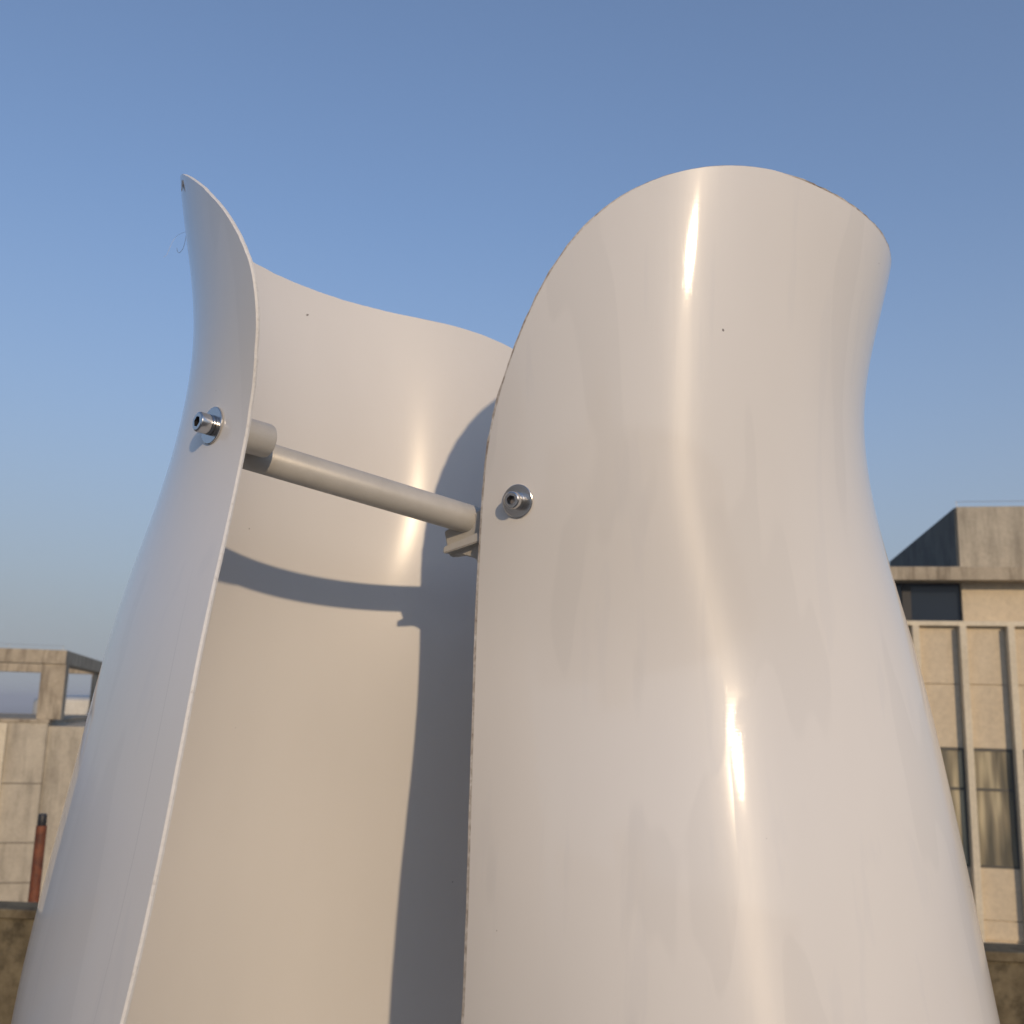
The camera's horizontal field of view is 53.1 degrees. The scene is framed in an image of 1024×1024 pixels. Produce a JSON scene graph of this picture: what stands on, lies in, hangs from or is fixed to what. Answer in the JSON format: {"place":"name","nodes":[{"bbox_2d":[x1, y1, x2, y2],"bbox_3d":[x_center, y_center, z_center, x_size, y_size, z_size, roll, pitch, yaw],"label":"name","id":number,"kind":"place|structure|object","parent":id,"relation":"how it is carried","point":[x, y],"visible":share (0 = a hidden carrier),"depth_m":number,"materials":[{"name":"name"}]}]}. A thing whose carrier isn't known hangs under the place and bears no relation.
{"place":"outdoors","nodes":[
{"label":"outdoors","id":0,"kind":"place"},
{"bbox_2d":[0,703,32,713],"bbox_3d":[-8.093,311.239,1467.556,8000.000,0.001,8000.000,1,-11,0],"label":"ground","id":1,"kind":"structure","parent":0,"point":[24,708],"depth_m":2675.03,"materials":[{"name":"grey"}]},
{"bbox_2d":[0,643,101,901],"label":"building","id":2,"kind":"structure","parent":1,"relation":"on","point":[39,749],"depth_m":25.18,"materials":[{"name":"concrete"}]},
{"bbox_2d":[28,813,46,901],"bbox_3d":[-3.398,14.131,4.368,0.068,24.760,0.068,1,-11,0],"label":"rusty post","id":3,"kind":"object","parent":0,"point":[37,862],"visible":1,"depth_m":6.65,"materials":[{"name":"metal"}]},
{"bbox_2d":[32,695,89,714],"bbox_3d":[-15.815,8.081,37.570,3.400,2.670,3.400,1,-11,0],"label":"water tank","id":4,"kind":"object","parent":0,"point":[76,704],"visible":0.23,"depth_m":36.20,"materials":[{"name":"beige concrete"}]},
{"bbox_2d":[11,165,999,1023],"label":"wind turbine","id":5,"kind":"object","parent":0,"point":[557,663],"visible":1,"depth_m":0.72,"materials":[{"name":"plastic"}]},
{"bbox_2d":[0,901,1023,1023],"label":"parapet wall","id":6,"kind":"structure","parent":0,"point":[1005,961],"depth_m":4.17,"materials":[{"name":"concrete"}]},
{"bbox_2d":[0,0,1023,703],"label":"sky","id":7,"kind":"structure","parent":0,"point":[432,160],"materials":[{"name":"blue"}]},
{"bbox_2d":[889,501,1023,943],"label":"office building","id":8,"kind":"structure","parent":0,"point":[958,574],"depth_m":19.71,"materials":[{"name":"concrete"}]},
{"bbox_2d":[895,583,961,620],"bbox_3d":[7.317,1.842,20.753,3.346,0.798,0.080,-1,-11,11],"label":"clerestory window","id":9,"kind":"structure","parent":8,"relation":"in","point":[920,602],"depth_m":20.56,"materials":[{"name":"grey"}]},
{"bbox_2d":[940,747,970,866],"bbox_3d":[8.226,5.565,19.397,0.745,2.160,0.027,-1,-11,10],"label":"window","id":10,"kind":"structure","parent":8,"relation":"in","point":[953,758],"depth_m":19.42,"materials":[{"name":"grey glass"}]},
{"bbox_2d":[974,748,1020,868],"bbox_3d":[9.077,5.557,19.240,0.745,2.160,0.027,-1,-11,10],"label":"window","id":11,"kind":"structure","parent":8,"relation":"in","point":[994,768],"depth_m":19.23,"materials":[{"name":"grey glass"}]}
]}

